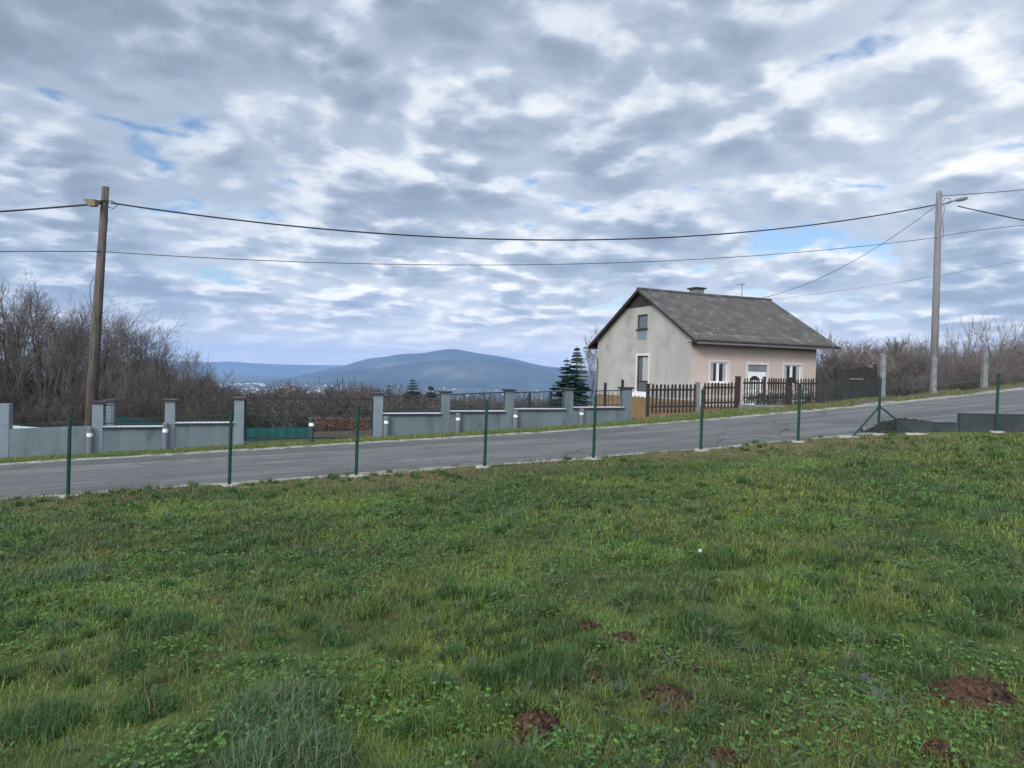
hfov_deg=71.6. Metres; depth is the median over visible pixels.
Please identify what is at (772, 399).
evergreen shrub
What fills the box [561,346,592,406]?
spruce tree
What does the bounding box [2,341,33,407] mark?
bare tree
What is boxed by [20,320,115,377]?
bare tree
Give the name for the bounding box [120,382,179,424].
brushwood shrub
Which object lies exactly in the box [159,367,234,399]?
brushwood shrub
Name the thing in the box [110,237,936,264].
overhead cable
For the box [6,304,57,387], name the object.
bare tree
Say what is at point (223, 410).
brushwood shrub
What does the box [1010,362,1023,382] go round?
hedge shrub
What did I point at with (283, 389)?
bare tree
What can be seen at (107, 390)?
brushwood shrub
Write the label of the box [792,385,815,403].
evergreen shrub
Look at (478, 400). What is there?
bare tree
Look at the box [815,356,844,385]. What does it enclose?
hedge shrub
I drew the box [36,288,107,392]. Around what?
bare tree
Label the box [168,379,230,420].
brushwood shrub
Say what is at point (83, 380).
bare tree
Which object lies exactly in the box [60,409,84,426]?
brushwood shrub
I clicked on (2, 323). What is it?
bare tree
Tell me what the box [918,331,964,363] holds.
bare tree
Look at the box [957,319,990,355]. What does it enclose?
bare tree
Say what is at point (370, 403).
brushwood shrub
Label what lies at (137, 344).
bare tree
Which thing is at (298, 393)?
bare tree
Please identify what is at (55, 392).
bare tree
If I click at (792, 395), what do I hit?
evergreen shrub
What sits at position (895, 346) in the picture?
bare tree
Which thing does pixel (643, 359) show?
window
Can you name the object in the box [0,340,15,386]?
bare tree
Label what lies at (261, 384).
town
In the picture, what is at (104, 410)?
garden wall
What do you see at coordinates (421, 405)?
brushwood shrub
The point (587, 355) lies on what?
bare tree
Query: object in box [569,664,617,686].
molehill
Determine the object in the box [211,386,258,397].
brushwood shrub
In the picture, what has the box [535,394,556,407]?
bare tree
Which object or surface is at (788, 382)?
picket fence
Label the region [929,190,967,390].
utility pole
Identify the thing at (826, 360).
hedge shrub
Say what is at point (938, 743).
molehill
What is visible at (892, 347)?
hedge shrub
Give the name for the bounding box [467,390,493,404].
bare tree
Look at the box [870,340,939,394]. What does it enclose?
hedge shrub
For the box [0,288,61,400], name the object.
bare tree
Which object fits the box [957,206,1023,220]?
overhead cable
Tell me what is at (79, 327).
bare tree
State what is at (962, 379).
hedge shrub
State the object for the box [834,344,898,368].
hedge shrub
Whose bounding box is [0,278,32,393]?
bare tree
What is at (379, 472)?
gravel verge
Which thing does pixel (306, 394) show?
brushwood shrub
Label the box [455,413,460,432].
bollard light
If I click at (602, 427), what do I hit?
gravel verge
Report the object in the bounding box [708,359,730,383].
window
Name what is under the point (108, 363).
bare tree
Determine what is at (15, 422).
brushwood shrub
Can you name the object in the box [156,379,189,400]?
bare tree
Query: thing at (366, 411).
brushwood shrub
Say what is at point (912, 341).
hedge shrub
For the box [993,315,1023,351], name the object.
bare tree
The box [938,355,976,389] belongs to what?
hedge shrub
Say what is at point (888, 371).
bare tree
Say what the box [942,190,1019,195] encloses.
overhead cable
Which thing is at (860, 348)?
hedge shrub
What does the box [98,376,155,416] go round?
brushwood shrub
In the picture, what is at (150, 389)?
brushwood shrub
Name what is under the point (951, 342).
bare tree
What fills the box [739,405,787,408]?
doorstep
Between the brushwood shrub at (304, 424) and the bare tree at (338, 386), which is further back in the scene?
the bare tree at (338, 386)
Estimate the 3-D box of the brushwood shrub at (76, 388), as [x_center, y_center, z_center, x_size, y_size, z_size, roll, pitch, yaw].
[-22.633,1.208,39.627,4.199,4.569,3.925,1,1,-6]
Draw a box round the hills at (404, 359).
[264,349,896,391]
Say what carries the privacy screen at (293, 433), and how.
on the ground at (268, 381)
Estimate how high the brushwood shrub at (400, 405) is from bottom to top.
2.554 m
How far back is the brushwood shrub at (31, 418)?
35.99 m
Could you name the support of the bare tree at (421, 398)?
on the ground at (268, 381)
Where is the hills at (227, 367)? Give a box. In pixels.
[3,359,343,374]
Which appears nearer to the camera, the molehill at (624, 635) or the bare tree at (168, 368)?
the molehill at (624, 635)
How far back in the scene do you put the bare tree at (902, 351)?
39.95 m
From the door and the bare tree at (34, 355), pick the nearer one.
the door
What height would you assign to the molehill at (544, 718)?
0.109 m
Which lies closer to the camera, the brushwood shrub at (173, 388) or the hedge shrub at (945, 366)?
the hedge shrub at (945, 366)
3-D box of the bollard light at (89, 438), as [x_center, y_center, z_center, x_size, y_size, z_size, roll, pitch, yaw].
[-10.827,1.510,18.211,0.149,0.822,0.149,1,1,-16]
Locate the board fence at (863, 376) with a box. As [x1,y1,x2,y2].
[832,364,877,401]
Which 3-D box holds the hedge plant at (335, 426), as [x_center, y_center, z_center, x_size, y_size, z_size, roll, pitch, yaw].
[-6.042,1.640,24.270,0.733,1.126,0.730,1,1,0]
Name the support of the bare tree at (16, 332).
on the ground at (268, 381)
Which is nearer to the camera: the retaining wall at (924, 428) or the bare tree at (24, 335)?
the retaining wall at (924, 428)
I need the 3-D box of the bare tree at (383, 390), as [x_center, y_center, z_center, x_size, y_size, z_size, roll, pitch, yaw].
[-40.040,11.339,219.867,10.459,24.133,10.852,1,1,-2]
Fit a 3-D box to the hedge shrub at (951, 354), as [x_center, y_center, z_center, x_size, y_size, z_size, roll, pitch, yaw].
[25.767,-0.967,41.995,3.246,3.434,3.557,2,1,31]
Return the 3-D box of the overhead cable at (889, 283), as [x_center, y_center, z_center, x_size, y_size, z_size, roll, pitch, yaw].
[25.043,-6.635,41.375,23.066,4.641,0.013,1,1,-13]
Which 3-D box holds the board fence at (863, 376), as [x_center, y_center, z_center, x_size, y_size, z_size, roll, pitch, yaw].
[15.114,0.249,31.240,3.092,2.336,0.230,1,1,-32]
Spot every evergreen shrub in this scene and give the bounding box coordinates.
[741,390,769,404]
[757,391,784,404]
[774,387,802,404]
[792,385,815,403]
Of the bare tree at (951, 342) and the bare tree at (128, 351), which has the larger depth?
the bare tree at (128, 351)
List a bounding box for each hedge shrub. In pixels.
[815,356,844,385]
[816,339,879,384]
[816,343,868,375]
[818,340,892,369]
[818,352,897,380]
[819,341,888,363]
[831,345,903,396]
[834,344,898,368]
[862,338,930,393]
[864,342,943,395]
[865,357,925,396]
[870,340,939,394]
[872,338,952,354]
[877,336,941,359]
[887,348,944,393]
[889,346,929,395]
[903,374,928,395]
[905,343,962,387]
[908,360,955,390]
[912,371,944,392]
[917,348,969,389]
[918,342,977,390]
[926,372,951,390]
[938,347,992,389]
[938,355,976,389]
[941,356,991,389]
[948,365,992,389]
[952,344,1017,387]
[955,360,992,389]
[962,357,1008,388]
[966,343,1004,363]
[967,346,1022,383]
[973,351,1017,384]
[975,357,1021,386]
[980,338,1021,361]
[980,340,1023,384]
[988,368,1013,384]
[989,334,1023,353]
[994,352,1023,383]
[1001,366,1023,383]
[1004,341,1022,382]
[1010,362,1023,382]
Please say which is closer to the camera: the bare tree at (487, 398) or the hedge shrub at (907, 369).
the hedge shrub at (907, 369)
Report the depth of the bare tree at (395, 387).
179.81 m
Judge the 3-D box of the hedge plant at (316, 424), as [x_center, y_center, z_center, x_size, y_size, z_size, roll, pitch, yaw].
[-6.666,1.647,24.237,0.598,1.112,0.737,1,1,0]
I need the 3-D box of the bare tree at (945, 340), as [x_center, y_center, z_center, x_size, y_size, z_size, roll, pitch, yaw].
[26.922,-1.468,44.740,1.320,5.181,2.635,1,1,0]
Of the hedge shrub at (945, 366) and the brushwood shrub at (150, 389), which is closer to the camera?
the hedge shrub at (945, 366)
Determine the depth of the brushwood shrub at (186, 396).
38.95 m
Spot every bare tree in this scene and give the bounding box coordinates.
[0,268,70,395]
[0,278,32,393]
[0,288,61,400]
[0,291,13,341]
[0,298,61,367]
[0,306,30,376]
[0,309,26,371]
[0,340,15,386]
[1,295,47,377]
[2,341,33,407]
[5,323,77,379]
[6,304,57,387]
[7,277,58,396]
[10,317,67,399]
[15,287,126,404]
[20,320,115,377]
[22,294,109,391]
[24,311,89,382]
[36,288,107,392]
[44,308,91,363]
[48,341,80,400]
[61,302,91,383]
[62,337,104,392]
[66,297,156,382]
[71,360,115,388]
[72,298,120,395]
[88,311,143,394]
[89,313,194,390]
[101,315,156,398]
[101,327,148,378]
[103,353,150,402]
[107,328,177,392]
[113,321,166,395]
[127,346,184,378]
[138,358,156,402]
[140,329,173,383]
[143,340,187,387]
[148,345,175,380]
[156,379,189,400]
[170,340,201,394]
[170,346,214,394]
[186,355,224,400]
[186,375,208,408]
[197,371,219,404]
[239,386,267,399]
[259,379,309,394]
[268,379,300,392]
[269,382,299,399]
[272,383,314,401]
[285,379,313,394]
[288,384,335,401]
[304,377,339,397]
[320,379,365,398]
[322,376,352,397]
[334,379,366,395]
[359,381,396,400]
[366,382,397,398]
[384,383,403,400]
[399,390,431,405]
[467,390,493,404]
[470,396,486,406]
[472,389,501,404]
[491,398,534,407]
[517,393,544,407]
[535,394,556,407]
[574,326,597,406]
[812,325,839,364]
[832,336,854,358]
[843,336,870,364]
[862,340,898,376]
[878,334,912,395]
[883,338,913,392]
[909,334,927,353]
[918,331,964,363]
[927,325,949,357]
[941,323,977,386]
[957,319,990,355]
[958,316,993,352]
[970,310,1022,385]
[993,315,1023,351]
[999,318,1023,358]
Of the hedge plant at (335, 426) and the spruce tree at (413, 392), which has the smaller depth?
the hedge plant at (335, 426)
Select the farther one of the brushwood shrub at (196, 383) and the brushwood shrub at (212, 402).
the brushwood shrub at (196, 383)
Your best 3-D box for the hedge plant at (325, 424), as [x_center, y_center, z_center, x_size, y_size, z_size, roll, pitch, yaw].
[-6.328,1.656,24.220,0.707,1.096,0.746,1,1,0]
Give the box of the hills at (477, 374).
[282,360,595,391]
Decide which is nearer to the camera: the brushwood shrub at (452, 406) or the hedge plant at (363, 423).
the hedge plant at (363, 423)
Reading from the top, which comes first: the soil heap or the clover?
the soil heap
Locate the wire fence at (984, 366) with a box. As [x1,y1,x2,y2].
[879,349,1023,396]
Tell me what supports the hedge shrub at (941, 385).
on the ground at (268, 381)
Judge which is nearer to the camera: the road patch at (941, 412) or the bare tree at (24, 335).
the road patch at (941, 412)
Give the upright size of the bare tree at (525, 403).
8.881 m
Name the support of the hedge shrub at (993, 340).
on the ground at (268, 381)
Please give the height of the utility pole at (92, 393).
8.797 m
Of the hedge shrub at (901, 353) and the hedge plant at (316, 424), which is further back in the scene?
the hedge shrub at (901, 353)
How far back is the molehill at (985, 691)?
3.59 m
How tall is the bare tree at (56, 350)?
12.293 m
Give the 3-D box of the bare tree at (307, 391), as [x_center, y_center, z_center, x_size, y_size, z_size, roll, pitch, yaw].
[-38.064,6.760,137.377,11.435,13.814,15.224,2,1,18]
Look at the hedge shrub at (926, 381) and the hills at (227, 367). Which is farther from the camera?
the hills at (227, 367)
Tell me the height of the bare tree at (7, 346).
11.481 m
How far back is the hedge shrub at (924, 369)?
35.60 m
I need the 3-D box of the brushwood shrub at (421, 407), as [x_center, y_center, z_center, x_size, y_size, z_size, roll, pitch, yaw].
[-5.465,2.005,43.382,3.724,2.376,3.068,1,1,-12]
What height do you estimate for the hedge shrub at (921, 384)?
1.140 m
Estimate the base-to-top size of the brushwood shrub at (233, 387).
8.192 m
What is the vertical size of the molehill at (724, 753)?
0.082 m
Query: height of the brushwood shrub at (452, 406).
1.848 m
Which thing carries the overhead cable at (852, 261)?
attached to the house
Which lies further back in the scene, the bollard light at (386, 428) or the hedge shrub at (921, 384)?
the hedge shrub at (921, 384)
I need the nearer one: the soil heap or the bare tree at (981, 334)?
the soil heap
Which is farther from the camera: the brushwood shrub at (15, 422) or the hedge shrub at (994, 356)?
the hedge shrub at (994, 356)
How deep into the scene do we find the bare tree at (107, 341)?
49.97 m
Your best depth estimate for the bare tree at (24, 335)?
54.34 m
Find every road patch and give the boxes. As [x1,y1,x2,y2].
[0,427,643,469]
[824,406,999,423]
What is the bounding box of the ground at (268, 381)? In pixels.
[0,369,1023,767]
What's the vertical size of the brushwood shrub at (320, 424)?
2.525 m
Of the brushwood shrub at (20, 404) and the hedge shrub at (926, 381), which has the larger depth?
the brushwood shrub at (20, 404)
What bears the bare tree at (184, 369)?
on the ground at (268, 381)
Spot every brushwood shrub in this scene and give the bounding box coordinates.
[0,356,122,408]
[0,373,50,426]
[0,374,67,414]
[0,379,35,411]
[0,387,64,425]
[1,385,54,423]
[13,409,26,425]
[14,374,106,426]
[14,392,68,427]
[16,406,47,427]
[24,373,104,397]
[32,369,115,396]
[34,398,75,426]
[46,400,85,426]
[56,383,113,418]
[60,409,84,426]
[61,365,153,415]
[62,391,136,425]
[74,374,153,410]
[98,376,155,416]
[98,393,143,416]
[101,386,173,422]
[104,361,167,389]
[108,380,190,420]
[117,353,194,396]
[119,376,182,408]
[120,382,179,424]
[129,371,241,421]
[135,373,208,408]
[151,361,216,394]
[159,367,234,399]
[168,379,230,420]
[170,372,257,405]
[172,382,222,410]
[176,403,196,421]
[177,388,234,421]
[177,404,206,421]
[184,389,246,421]
[187,378,252,401]
[195,401,233,421]
[198,370,257,396]
[210,386,255,410]
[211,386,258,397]
[232,400,273,427]
[246,396,314,427]
[247,392,307,426]
[253,392,301,411]
[254,391,340,431]
[258,400,296,427]
[259,396,320,431]
[296,402,332,431]
[299,391,371,431]
[304,389,373,430]
[319,390,363,430]
[329,393,401,430]
[351,396,394,426]
[383,393,420,412]
[387,397,438,412]
[403,399,437,411]
[418,398,457,411]
[425,399,456,411]
[451,402,483,409]
[467,401,501,409]
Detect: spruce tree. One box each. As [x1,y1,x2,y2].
[399,380,422,403]
[424,384,437,402]
[543,360,585,407]
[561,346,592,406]
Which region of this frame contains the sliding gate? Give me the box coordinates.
[244,397,372,438]
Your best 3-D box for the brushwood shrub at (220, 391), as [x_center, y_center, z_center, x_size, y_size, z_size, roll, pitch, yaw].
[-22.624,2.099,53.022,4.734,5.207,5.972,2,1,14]
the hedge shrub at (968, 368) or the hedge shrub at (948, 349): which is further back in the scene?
the hedge shrub at (948, 349)
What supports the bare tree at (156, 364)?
on the ground at (268, 381)
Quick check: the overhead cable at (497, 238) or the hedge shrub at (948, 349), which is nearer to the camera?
the overhead cable at (497, 238)
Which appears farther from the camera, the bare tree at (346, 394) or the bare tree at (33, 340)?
the bare tree at (346, 394)
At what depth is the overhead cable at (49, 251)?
22.05 m
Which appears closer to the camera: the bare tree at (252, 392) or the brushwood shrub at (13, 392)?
the brushwood shrub at (13, 392)
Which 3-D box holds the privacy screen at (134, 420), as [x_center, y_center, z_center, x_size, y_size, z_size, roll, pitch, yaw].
[-12.461,1.821,23.528,0.083,2.129,6.214,1,1,-14]
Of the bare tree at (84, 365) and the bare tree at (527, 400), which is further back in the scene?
the bare tree at (527, 400)
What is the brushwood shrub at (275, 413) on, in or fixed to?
on the ground at (268, 381)
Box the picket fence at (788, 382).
[645,376,835,416]
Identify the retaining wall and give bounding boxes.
[895,421,958,432]
[957,413,1023,431]
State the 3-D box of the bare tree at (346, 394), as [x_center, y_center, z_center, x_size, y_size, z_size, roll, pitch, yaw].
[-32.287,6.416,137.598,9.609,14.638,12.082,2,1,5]
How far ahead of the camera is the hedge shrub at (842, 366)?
35.41 m
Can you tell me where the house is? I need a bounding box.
[583,282,841,418]
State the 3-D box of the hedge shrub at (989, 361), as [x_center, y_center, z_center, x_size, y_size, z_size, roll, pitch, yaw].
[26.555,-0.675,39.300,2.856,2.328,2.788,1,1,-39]
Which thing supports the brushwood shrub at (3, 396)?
on the ground at (268, 381)
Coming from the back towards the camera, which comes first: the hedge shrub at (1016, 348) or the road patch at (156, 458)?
the hedge shrub at (1016, 348)
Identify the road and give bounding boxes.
[0,389,1023,496]
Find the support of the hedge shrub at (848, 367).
on the ground at (268, 381)
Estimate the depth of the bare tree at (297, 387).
240.63 m
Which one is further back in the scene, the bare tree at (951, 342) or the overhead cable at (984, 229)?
the bare tree at (951, 342)
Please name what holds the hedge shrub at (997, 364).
on the ground at (268, 381)
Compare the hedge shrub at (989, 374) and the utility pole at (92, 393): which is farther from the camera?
the hedge shrub at (989, 374)
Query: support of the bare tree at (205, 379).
on the ground at (268, 381)
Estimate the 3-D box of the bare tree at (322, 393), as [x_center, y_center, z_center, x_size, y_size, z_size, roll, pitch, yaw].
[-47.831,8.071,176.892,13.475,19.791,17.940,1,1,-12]
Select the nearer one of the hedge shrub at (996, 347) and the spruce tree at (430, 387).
the hedge shrub at (996, 347)
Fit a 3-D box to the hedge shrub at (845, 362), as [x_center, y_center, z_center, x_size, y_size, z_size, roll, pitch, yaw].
[17.747,-0.566,35.930,3.293,2.978,3.606,1,1,-2]
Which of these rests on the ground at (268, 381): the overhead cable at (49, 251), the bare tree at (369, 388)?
the bare tree at (369, 388)
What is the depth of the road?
16.38 m
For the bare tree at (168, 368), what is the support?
on the ground at (268, 381)
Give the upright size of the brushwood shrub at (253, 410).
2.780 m
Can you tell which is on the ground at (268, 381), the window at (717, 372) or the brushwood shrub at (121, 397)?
the brushwood shrub at (121, 397)
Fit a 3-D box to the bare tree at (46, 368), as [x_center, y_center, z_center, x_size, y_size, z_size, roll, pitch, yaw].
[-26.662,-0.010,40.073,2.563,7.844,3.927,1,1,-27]
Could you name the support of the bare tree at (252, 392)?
on the ground at (268, 381)
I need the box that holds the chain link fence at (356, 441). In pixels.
[0,373,1023,498]
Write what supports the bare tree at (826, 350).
on the ground at (268, 381)
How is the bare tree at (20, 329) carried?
on the ground at (268, 381)
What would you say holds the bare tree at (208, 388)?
on the ground at (268, 381)
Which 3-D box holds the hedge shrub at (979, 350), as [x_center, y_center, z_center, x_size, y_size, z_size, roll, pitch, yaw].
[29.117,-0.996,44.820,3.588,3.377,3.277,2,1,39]
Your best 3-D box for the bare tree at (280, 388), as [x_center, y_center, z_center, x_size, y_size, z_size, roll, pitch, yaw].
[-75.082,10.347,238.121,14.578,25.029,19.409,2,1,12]
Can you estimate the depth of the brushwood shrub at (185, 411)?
36.70 m
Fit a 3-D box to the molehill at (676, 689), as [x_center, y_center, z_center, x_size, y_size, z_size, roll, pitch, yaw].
[0.804,1.567,3.582,0.297,0.096,0.282,1,1,0]
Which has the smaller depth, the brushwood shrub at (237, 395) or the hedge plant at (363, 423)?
the hedge plant at (363, 423)
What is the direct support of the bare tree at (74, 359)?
on the ground at (268, 381)
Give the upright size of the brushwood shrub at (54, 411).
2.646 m
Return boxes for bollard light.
[86,427,92,453]
[162,423,168,449]
[308,417,313,441]
[383,416,388,436]
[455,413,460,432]
[513,410,517,428]
[579,409,583,424]
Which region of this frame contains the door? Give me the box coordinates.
[745,362,769,404]
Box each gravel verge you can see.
[0,387,1023,464]
[1,432,870,499]
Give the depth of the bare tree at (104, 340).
49.84 m
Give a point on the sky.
(500, 119)
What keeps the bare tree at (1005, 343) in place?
on the ground at (268, 381)
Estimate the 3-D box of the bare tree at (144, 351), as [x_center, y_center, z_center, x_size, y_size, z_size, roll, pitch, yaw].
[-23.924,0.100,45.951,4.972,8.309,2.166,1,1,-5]
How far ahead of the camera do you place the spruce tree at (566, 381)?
43.76 m
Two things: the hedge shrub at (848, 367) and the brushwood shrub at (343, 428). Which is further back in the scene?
the brushwood shrub at (343, 428)
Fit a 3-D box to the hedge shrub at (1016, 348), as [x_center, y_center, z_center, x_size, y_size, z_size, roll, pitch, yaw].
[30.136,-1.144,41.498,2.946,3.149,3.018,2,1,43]
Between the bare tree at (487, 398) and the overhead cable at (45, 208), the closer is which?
the overhead cable at (45, 208)
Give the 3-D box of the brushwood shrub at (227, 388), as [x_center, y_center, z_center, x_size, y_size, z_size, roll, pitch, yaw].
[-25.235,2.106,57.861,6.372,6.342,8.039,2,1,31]
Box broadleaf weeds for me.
[0,495,1023,767]
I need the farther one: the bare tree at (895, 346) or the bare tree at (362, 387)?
the bare tree at (362, 387)
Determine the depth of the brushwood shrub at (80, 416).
34.57 m
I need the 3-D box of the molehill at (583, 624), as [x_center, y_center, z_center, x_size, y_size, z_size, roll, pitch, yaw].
[0.484,1.577,4.628,0.315,0.073,0.249,1,1,0]
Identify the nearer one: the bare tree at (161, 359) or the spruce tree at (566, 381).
the spruce tree at (566, 381)
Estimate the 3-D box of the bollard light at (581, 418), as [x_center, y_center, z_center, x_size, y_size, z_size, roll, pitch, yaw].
[2.146,1.078,21.940,0.149,0.634,0.149,1,1,-16]
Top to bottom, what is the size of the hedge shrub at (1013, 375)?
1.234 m
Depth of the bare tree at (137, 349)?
48.78 m
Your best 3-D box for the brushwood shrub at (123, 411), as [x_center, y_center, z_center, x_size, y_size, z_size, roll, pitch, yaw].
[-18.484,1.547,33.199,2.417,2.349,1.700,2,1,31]
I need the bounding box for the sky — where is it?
[0,0,1023,375]
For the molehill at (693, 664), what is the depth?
4.00 m
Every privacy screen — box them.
[116,416,159,424]
[245,427,308,441]
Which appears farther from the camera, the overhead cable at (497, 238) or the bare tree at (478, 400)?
the bare tree at (478, 400)
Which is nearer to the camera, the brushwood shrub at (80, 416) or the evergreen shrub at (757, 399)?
the evergreen shrub at (757, 399)
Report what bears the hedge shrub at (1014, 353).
on the ground at (268, 381)
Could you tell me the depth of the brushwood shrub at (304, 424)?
40.25 m
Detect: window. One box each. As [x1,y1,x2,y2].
[632,353,649,397]
[635,314,647,330]
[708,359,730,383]
[782,362,803,385]
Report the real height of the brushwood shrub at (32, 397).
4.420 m
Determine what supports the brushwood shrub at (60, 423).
on the ground at (268, 381)
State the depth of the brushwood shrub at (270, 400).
65.15 m
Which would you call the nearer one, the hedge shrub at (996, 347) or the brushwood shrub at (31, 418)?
the brushwood shrub at (31, 418)
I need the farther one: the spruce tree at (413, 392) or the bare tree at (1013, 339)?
the spruce tree at (413, 392)
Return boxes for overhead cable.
[0,203,101,211]
[0,251,99,251]
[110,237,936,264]
[111,202,935,240]
[758,208,932,298]
[770,260,1020,299]
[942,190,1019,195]
[943,225,1023,235]
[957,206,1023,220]
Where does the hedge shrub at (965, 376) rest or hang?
on the ground at (268, 381)
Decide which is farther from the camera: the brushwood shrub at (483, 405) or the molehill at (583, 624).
the brushwood shrub at (483, 405)
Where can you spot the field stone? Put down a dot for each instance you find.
(865, 675)
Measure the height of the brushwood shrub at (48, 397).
4.149 m
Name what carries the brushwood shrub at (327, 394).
on the ground at (268, 381)
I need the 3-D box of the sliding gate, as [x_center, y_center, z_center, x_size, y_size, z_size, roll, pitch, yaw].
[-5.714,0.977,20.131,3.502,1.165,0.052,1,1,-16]
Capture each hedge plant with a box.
[308,417,323,436]
[315,417,332,436]
[326,415,343,435]
[335,417,351,435]
[344,417,363,434]
[351,417,369,434]
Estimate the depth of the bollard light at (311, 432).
19.45 m
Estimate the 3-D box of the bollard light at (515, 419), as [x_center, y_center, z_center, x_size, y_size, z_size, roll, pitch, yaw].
[0.106,1.144,21.354,0.149,0.693,0.149,1,1,-16]
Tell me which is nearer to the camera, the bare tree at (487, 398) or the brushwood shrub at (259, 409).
the brushwood shrub at (259, 409)
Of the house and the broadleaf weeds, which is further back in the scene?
the house
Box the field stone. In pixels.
[857,672,872,682]
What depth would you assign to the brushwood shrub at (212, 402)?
40.77 m
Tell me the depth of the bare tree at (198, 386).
41.64 m
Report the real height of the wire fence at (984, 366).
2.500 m
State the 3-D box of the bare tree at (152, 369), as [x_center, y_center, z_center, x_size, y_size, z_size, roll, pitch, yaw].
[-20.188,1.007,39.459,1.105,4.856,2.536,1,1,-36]
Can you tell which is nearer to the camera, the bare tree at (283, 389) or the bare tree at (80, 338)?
the bare tree at (80, 338)
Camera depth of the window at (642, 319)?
35.67 m
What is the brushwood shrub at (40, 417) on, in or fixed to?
on the ground at (268, 381)
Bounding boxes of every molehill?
[505,709,566,743]
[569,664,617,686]
[572,619,609,632]
[598,631,645,645]
[641,683,698,713]
[687,660,731,676]
[695,746,749,767]
[908,673,1023,719]
[910,737,968,766]
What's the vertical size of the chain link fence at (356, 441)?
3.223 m
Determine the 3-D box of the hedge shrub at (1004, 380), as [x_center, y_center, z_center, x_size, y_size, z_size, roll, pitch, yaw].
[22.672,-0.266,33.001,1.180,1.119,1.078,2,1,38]
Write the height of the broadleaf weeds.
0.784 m
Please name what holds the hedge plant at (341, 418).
on the ground at (268, 381)
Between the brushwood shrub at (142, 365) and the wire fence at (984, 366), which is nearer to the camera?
the wire fence at (984, 366)
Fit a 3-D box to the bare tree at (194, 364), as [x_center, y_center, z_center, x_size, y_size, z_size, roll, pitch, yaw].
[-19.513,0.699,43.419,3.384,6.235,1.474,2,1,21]
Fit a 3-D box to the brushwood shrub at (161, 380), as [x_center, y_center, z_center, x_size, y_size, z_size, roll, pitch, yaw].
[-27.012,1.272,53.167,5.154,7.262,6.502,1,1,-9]
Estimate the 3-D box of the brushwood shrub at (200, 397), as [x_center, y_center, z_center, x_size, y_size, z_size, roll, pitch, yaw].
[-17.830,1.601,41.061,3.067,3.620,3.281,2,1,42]
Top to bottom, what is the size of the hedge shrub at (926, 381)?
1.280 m
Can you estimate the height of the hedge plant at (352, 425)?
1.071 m
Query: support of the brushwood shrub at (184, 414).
on the ground at (268, 381)
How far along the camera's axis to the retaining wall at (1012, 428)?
16.15 m
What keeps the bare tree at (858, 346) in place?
on the ground at (268, 381)
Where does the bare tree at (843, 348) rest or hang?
on the ground at (268, 381)
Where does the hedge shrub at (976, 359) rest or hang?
on the ground at (268, 381)
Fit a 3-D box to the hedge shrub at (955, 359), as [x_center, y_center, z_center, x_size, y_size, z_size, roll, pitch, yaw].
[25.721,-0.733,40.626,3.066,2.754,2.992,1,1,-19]
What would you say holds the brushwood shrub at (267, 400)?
on the ground at (268, 381)
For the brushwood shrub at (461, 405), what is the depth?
64.54 m
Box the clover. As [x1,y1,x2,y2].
[0,472,1023,767]
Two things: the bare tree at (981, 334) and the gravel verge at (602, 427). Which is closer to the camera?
the gravel verge at (602, 427)
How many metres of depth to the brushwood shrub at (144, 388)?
42.76 m
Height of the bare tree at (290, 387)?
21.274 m
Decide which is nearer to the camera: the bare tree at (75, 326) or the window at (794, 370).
the window at (794, 370)
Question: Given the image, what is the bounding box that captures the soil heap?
[852,418,932,432]
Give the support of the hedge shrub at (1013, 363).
on the ground at (268, 381)
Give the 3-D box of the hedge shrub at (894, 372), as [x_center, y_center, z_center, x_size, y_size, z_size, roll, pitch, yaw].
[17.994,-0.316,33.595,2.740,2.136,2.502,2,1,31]
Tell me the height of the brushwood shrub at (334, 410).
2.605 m
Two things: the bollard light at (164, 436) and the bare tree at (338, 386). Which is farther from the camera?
the bare tree at (338, 386)
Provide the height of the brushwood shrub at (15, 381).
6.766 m
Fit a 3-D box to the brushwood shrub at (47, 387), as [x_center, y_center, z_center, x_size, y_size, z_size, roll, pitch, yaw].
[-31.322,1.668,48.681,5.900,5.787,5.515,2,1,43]
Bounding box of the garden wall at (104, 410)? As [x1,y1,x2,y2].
[0,379,634,458]
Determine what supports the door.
in the house
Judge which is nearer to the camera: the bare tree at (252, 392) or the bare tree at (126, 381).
the bare tree at (126, 381)
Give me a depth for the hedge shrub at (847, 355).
39.47 m
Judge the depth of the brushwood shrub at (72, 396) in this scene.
38.29 m
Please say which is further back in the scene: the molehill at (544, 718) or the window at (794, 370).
the window at (794, 370)
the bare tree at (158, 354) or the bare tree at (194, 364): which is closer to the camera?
the bare tree at (194, 364)
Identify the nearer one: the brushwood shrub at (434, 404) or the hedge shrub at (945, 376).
the hedge shrub at (945, 376)
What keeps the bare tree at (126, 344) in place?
on the ground at (268, 381)
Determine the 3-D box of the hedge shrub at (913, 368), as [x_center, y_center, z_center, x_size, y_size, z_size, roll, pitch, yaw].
[19.403,-0.651,36.120,3.847,2.964,3.513,1,1,-34]
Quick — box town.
[220,383,541,398]
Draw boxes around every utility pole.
[83,186,116,425]
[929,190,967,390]
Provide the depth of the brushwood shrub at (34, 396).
40.80 m

